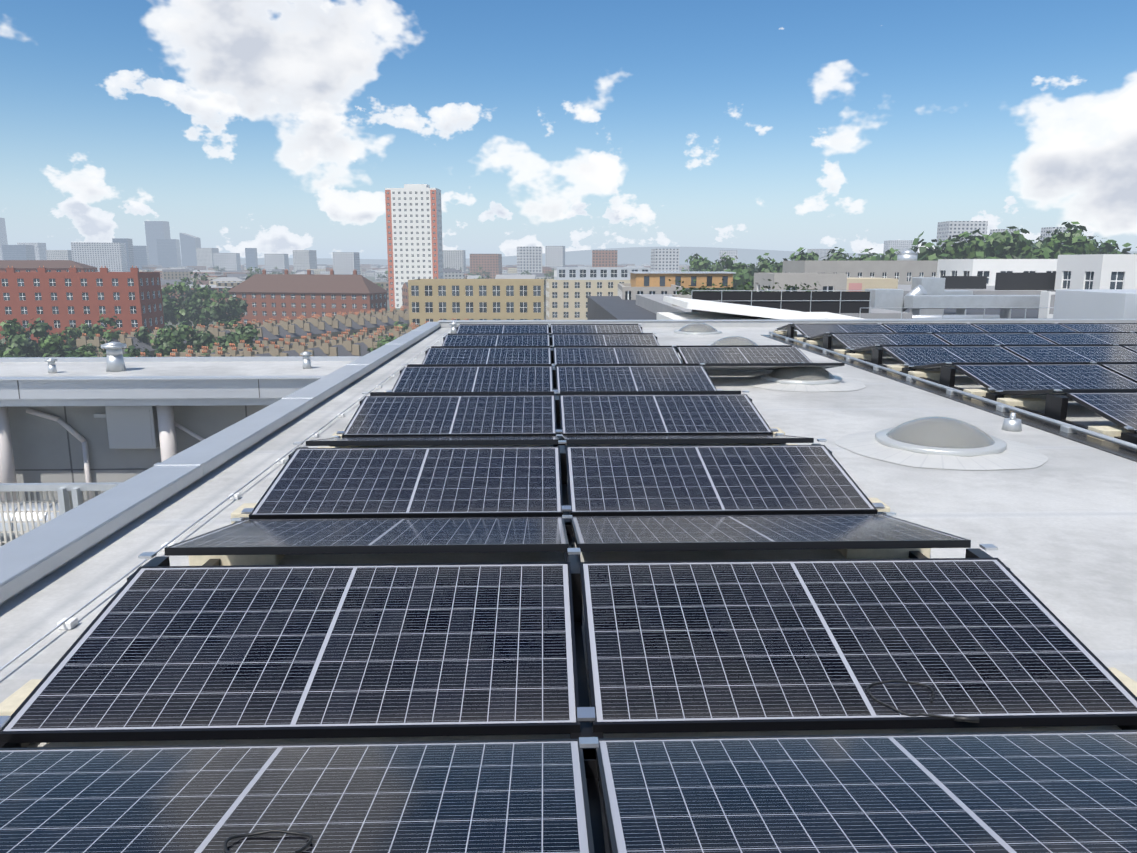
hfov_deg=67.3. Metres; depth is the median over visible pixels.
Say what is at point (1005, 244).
trees
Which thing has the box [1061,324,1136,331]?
panel
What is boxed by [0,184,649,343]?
buildings
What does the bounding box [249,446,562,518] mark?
panel
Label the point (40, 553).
upstand
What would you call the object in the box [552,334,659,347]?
panel
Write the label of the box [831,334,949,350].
panel
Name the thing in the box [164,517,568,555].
panel
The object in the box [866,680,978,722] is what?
cable
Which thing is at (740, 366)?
panel
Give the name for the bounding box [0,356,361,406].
neighboring roof
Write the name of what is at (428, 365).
panel
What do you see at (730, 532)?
panel
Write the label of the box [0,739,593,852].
panel
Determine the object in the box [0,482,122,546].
railing
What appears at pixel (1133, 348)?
panel
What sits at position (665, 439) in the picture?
panel
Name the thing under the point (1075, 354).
panel
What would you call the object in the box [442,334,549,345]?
panel
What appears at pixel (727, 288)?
shrubs
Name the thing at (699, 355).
panel
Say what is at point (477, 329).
panel
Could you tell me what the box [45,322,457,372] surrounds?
vents
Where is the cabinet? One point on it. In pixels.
(132, 427)
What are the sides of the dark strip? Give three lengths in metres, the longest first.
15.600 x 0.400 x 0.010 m
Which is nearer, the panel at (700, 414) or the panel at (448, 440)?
the panel at (448, 440)
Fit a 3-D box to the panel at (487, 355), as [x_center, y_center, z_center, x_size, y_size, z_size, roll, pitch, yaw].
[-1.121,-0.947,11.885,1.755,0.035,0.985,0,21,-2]
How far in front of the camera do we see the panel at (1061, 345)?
12.82 m
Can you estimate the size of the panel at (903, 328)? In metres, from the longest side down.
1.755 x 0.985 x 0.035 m
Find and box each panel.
[0,562,579,742]
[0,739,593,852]
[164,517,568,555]
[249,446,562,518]
[306,436,558,445]
[342,395,556,436]
[370,391,554,395]
[392,366,552,391]
[407,364,551,366]
[422,347,550,363]
[431,346,549,347]
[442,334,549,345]
[448,333,548,334]
[456,325,548,333]
[460,324,547,324]
[550,324,637,325]
[551,325,642,334]
[551,333,652,335]
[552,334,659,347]
[553,347,681,363]
[554,346,671,346]
[555,363,698,366]
[556,366,716,391]
[557,391,740,395]
[559,394,772,435]
[562,434,813,443]
[566,445,877,516]
[571,514,970,551]
[580,558,1136,733]
[595,730,1136,852]
[673,345,791,348]
[677,347,812,363]
[699,363,844,369]
[777,323,876,329]
[793,324,893,338]
[809,332,925,339]
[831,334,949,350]
[852,345,991,351]
[882,323,964,324]
[882,346,1028,367]
[883,324,984,332]
[911,362,1085,368]
[926,332,1025,334]
[934,333,1054,344]
[954,364,1136,393]
[965,323,1051,324]
[972,324,1075,332]
[992,344,1109,346]
[999,389,1136,394]
[1003,346,1136,361]
[1027,332,1125,333]
[1036,333,1136,344]
[1052,323,1136,324]
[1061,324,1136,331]
[1067,393,1136,433]
[1086,362,1136,365]
[1101,364,1136,382]
[1110,344,1136,346]
[1122,346,1136,352]
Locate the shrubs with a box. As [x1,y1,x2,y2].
[669,279,818,294]
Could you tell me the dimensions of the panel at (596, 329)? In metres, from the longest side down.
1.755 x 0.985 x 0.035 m
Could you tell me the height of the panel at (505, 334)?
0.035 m
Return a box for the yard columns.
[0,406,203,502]
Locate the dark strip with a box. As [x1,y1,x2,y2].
[761,335,1136,461]
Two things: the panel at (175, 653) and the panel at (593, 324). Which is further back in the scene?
the panel at (593, 324)
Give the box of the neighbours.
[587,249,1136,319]
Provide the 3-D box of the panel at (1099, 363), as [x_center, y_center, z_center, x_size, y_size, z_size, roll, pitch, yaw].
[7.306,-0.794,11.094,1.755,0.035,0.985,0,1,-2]
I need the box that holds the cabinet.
[94,406,159,448]
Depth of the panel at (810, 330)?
16.63 m
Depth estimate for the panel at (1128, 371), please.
10.15 m
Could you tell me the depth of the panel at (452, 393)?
8.15 m
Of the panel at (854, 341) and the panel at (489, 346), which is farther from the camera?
the panel at (854, 341)
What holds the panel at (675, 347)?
on the mount at (586, 736)
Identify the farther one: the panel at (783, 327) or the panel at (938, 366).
the panel at (783, 327)
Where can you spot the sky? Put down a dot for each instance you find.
(268, 126)
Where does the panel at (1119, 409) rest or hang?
on the mount at (1054, 406)
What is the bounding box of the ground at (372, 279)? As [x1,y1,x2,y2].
[165,265,640,327]
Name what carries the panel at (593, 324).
on the mount at (586, 736)
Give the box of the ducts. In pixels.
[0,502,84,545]
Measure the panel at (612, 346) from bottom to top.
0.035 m
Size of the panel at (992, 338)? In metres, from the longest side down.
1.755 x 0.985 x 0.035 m
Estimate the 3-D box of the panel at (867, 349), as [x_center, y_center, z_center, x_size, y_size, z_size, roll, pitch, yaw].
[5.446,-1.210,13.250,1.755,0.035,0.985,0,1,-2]
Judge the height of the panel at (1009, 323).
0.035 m
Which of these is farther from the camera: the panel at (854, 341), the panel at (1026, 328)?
the panel at (1026, 328)
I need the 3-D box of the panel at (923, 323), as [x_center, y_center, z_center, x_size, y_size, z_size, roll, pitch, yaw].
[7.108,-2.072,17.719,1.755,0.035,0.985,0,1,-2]
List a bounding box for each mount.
[0,324,1136,852]
[773,323,1136,444]
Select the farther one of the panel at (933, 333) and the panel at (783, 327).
the panel at (783, 327)
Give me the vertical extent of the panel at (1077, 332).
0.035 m
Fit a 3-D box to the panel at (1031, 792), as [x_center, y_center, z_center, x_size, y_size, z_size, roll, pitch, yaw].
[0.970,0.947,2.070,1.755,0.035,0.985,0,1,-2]
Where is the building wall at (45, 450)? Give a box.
[7,405,268,502]
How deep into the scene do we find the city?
893.42 m
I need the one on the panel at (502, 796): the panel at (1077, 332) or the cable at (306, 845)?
the cable at (306, 845)
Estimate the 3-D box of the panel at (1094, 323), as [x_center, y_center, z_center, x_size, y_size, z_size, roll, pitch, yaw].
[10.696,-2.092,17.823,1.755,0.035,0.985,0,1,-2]
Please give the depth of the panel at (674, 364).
10.41 m
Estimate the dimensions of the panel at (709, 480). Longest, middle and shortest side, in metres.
1.755 x 0.985 x 0.035 m
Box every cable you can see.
[224,829,312,852]
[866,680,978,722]
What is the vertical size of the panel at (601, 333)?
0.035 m
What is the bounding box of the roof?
[0,327,1136,852]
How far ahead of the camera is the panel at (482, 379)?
9.67 m
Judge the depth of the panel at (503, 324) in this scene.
16.98 m
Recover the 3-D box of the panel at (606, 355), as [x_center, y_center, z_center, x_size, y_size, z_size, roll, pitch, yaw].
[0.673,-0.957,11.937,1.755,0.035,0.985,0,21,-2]
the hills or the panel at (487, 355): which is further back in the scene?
the hills
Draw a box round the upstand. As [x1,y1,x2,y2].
[0,319,1136,605]
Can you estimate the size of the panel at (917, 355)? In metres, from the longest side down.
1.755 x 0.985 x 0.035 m
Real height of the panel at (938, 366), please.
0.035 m
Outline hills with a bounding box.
[181,247,1136,264]
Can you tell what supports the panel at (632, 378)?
on the mount at (586, 736)
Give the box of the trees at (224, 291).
[108,252,870,309]
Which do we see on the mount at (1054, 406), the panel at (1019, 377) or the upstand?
the panel at (1019, 377)
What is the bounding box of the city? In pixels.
[0,218,1071,356]
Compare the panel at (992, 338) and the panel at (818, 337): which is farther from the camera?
the panel at (818, 337)
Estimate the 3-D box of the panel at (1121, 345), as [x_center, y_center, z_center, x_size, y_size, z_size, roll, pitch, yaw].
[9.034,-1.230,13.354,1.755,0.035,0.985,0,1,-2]
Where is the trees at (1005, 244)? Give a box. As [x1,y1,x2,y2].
[0,222,1136,356]
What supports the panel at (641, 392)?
on the mount at (586, 736)
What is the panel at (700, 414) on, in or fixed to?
on the mount at (586, 736)
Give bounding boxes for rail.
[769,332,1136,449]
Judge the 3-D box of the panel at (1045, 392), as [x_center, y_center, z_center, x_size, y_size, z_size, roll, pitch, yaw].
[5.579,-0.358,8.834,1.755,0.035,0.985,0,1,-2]
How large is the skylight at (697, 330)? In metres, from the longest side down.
1.623 x 1.606 x 0.254 m
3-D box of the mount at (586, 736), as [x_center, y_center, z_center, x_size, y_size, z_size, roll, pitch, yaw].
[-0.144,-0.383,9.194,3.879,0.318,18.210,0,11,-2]
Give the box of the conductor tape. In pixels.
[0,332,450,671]
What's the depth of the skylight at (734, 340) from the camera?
14.64 m
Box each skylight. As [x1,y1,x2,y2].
[659,323,734,337]
[709,336,756,344]
[735,367,865,391]
[835,416,1047,469]
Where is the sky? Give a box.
[0,0,1136,258]

